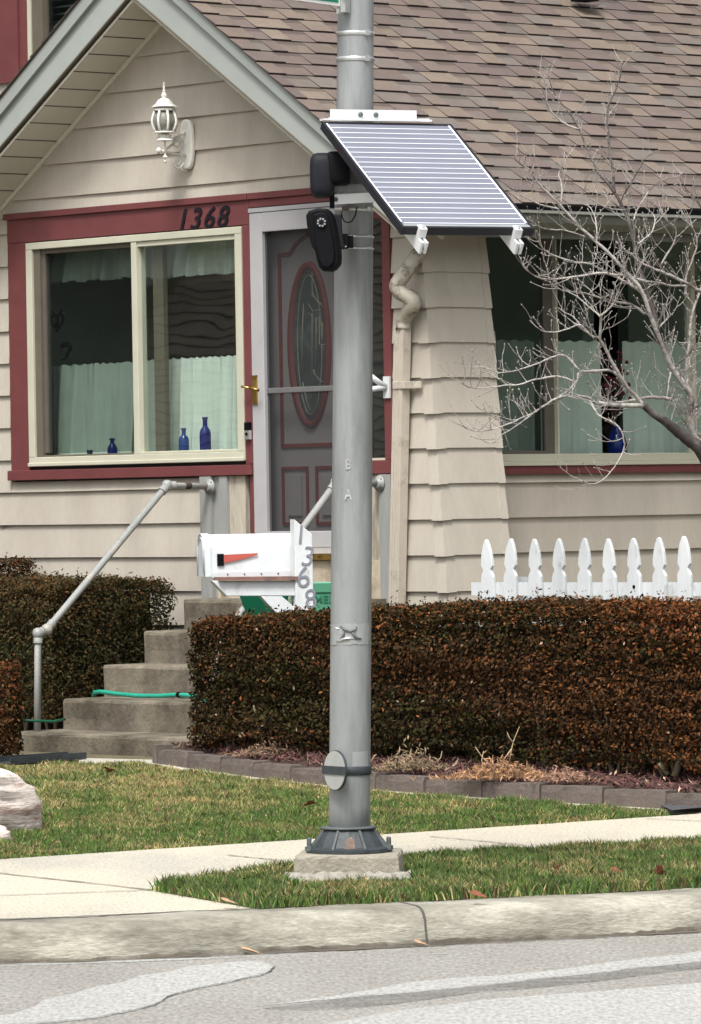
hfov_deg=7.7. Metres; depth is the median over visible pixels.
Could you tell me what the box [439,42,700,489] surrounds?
bare tree
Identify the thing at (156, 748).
edging block
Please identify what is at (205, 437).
bottle
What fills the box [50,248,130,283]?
curtain valance
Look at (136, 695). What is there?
garden hose
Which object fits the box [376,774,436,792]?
edging block
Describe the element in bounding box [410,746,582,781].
dried plant
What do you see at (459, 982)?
worn strip
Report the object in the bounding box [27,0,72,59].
upper window
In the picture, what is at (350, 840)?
steel pole
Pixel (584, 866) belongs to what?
verge grass
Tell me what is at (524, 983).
dark strip
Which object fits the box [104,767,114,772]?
fallen leaf
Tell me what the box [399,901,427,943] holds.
kerb joint
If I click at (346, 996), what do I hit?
road cracks
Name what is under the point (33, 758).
splash tray
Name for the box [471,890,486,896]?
fallen leaf
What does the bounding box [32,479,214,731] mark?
pipe handrail
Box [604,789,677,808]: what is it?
edging block
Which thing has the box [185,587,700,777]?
long hedge
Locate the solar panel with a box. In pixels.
[320,109,534,253]
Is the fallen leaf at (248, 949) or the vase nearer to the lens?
the fallen leaf at (248, 949)
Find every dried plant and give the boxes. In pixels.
[211,736,315,756]
[372,734,465,772]
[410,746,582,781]
[514,765,603,783]
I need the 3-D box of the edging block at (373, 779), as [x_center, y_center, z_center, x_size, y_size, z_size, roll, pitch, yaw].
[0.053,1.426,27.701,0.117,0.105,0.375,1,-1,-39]
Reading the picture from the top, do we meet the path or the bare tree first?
the bare tree
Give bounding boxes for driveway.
[662,805,700,809]
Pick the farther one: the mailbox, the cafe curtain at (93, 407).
the cafe curtain at (93, 407)
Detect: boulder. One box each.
[0,768,42,831]
[0,825,11,838]
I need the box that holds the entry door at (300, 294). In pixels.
[267,229,333,547]
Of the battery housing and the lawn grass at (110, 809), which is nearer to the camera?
the battery housing
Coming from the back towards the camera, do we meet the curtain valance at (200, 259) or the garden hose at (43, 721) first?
the curtain valance at (200, 259)
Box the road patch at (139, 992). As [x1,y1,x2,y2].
[0,961,272,1023]
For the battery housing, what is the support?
attached to the steel pole
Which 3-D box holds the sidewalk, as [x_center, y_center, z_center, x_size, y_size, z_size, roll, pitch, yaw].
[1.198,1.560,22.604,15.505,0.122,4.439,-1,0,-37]
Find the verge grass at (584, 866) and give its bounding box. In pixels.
[148,833,700,908]
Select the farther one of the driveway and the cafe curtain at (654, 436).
the cafe curtain at (654, 436)
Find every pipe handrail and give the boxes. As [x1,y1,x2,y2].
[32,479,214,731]
[213,475,384,714]
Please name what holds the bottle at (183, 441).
on the bungalow
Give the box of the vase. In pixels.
[606,426,626,452]
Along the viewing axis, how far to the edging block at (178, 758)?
29.33 m
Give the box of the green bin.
[290,582,330,611]
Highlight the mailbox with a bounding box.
[197,519,316,627]
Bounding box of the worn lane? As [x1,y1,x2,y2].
[327,983,700,1023]
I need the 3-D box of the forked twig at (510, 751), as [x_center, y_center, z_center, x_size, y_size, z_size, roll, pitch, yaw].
[0.823,1.212,27.102,0.109,0.200,0.008,-1,0,0]
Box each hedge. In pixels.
[0,552,39,577]
[0,559,178,730]
[0,654,27,755]
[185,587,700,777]
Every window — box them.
[25,226,245,466]
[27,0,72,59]
[502,239,699,465]
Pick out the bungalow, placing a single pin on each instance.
(140, 126)
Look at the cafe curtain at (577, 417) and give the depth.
32.60 m
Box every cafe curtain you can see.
[51,361,133,454]
[147,355,237,451]
[494,340,534,450]
[539,340,602,453]
[622,341,700,452]
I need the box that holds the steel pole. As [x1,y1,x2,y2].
[285,0,410,881]
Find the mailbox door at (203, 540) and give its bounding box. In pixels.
[197,533,210,576]
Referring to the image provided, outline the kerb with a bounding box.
[0,888,700,963]
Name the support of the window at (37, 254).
in the bungalow
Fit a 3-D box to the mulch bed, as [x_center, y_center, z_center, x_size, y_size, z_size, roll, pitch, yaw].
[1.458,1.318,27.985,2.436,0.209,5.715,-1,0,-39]
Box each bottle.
[107,438,117,452]
[179,428,188,450]
[199,417,210,449]
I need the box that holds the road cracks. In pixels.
[15,938,693,1023]
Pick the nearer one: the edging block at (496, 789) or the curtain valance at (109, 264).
the edging block at (496, 789)
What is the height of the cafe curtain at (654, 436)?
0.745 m
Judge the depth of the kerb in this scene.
20.00 m
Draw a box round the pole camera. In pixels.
[306,206,356,271]
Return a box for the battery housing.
[310,151,350,208]
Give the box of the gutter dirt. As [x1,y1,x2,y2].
[0,926,700,962]
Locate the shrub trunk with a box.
[658,727,691,777]
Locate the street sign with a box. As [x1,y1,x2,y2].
[298,0,349,14]
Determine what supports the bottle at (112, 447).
on the bungalow
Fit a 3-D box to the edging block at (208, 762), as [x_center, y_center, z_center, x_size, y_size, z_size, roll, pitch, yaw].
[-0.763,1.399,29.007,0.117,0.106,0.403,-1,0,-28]
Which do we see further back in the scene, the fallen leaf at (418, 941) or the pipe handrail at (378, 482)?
the pipe handrail at (378, 482)
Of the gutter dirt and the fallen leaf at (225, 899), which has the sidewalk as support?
the fallen leaf at (225, 899)
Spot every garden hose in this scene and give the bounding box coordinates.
[20,718,65,722]
[91,690,205,701]
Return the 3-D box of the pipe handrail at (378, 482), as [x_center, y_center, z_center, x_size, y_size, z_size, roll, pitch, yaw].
[-0.312,0.573,30.943,1.329,1.567,0.096,-1,0,-41]
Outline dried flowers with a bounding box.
[600,350,631,424]
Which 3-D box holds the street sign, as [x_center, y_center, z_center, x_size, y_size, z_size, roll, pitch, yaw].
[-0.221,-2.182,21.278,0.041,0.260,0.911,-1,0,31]
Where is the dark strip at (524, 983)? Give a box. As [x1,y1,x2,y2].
[264,965,700,1007]
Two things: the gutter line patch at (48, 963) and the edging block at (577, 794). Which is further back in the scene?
the edging block at (577, 794)
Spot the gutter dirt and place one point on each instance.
(456, 940)
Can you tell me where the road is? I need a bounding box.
[0,932,700,1023]
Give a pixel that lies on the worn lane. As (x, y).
(675, 1004)
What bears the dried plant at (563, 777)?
on the mulch bed
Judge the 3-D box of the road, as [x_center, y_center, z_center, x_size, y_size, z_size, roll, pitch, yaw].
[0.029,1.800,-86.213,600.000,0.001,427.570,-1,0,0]
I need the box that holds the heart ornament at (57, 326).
[51,310,63,331]
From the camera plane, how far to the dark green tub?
30.64 m
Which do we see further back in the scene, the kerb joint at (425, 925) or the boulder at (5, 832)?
the boulder at (5, 832)
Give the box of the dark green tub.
[240,596,288,615]
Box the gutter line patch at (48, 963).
[0,957,237,965]
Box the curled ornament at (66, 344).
[60,341,71,360]
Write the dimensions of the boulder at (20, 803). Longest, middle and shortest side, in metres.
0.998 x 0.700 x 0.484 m
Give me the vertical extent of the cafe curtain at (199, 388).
0.658 m
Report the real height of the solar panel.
0.633 m
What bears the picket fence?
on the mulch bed
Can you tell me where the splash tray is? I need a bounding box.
[0,752,86,763]
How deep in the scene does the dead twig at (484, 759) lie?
27.30 m
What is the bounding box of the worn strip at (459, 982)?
[261,951,700,1005]
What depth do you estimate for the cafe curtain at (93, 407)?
33.81 m
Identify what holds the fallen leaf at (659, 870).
on the verge grass at (584, 866)
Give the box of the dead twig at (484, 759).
[475,747,488,766]
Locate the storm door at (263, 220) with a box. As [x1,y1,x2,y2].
[241,202,334,553]
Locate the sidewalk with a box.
[0,814,700,917]
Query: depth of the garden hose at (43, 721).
30.37 m
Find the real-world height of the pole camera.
0.273 m
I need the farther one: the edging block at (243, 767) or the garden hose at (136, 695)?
the garden hose at (136, 695)
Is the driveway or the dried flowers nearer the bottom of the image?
the driveway
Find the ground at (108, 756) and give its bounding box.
[3,737,677,814]
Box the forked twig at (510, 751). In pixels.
[503,728,518,761]
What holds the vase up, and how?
on the bungalow
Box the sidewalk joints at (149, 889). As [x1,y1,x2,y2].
[0,818,696,919]
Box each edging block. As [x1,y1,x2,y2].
[152,744,172,762]
[157,749,203,767]
[188,754,236,772]
[221,759,269,776]
[253,763,305,780]
[291,767,326,784]
[370,772,389,789]
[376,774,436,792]
[425,779,494,797]
[482,781,552,800]
[541,785,614,804]
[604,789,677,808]
[666,793,700,814]
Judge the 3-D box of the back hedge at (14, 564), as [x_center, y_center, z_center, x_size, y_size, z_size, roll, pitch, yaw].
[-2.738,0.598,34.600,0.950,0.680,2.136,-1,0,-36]
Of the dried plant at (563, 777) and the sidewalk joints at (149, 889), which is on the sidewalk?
the sidewalk joints at (149, 889)
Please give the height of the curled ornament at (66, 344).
0.123 m
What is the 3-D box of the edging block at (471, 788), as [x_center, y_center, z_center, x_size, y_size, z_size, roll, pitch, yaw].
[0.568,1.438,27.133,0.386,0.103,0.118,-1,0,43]
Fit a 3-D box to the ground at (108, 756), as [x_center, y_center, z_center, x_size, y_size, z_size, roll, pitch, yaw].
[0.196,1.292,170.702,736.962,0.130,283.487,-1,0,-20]
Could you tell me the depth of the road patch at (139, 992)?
18.26 m
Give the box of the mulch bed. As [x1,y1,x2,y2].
[175,737,700,793]
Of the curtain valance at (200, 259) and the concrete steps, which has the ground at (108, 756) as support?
the concrete steps
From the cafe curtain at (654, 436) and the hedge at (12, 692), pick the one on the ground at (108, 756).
the hedge at (12, 692)
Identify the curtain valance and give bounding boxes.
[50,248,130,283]
[145,240,234,278]
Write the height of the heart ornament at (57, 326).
0.141 m
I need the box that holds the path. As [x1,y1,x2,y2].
[79,758,700,814]
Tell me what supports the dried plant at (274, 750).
on the mulch bed
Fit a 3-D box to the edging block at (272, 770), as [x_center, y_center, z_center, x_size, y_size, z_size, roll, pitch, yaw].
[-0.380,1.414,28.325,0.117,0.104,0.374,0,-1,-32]
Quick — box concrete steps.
[18,598,386,756]
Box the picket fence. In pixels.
[471,536,700,626]
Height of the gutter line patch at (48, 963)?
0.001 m
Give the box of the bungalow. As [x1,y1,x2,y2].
[0,0,700,730]
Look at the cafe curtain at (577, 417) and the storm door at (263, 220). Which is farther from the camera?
the cafe curtain at (577, 417)
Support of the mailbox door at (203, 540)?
in the mailbox
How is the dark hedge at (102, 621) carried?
on the ground at (108, 756)
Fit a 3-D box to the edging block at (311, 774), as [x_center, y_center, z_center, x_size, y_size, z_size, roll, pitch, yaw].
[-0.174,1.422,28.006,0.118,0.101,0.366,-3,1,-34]
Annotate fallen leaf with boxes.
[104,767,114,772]
[221,897,234,902]
[241,947,262,953]
[304,800,316,805]
[414,939,429,944]
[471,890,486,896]
[610,866,621,872]
[654,865,666,875]
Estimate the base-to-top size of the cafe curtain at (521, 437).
0.745 m
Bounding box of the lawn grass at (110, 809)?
[0,759,673,858]
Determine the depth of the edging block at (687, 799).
26.09 m
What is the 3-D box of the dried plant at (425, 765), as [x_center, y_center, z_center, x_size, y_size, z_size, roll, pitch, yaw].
[0.290,1.273,27.560,0.643,0.204,0.351,-1,0,0]

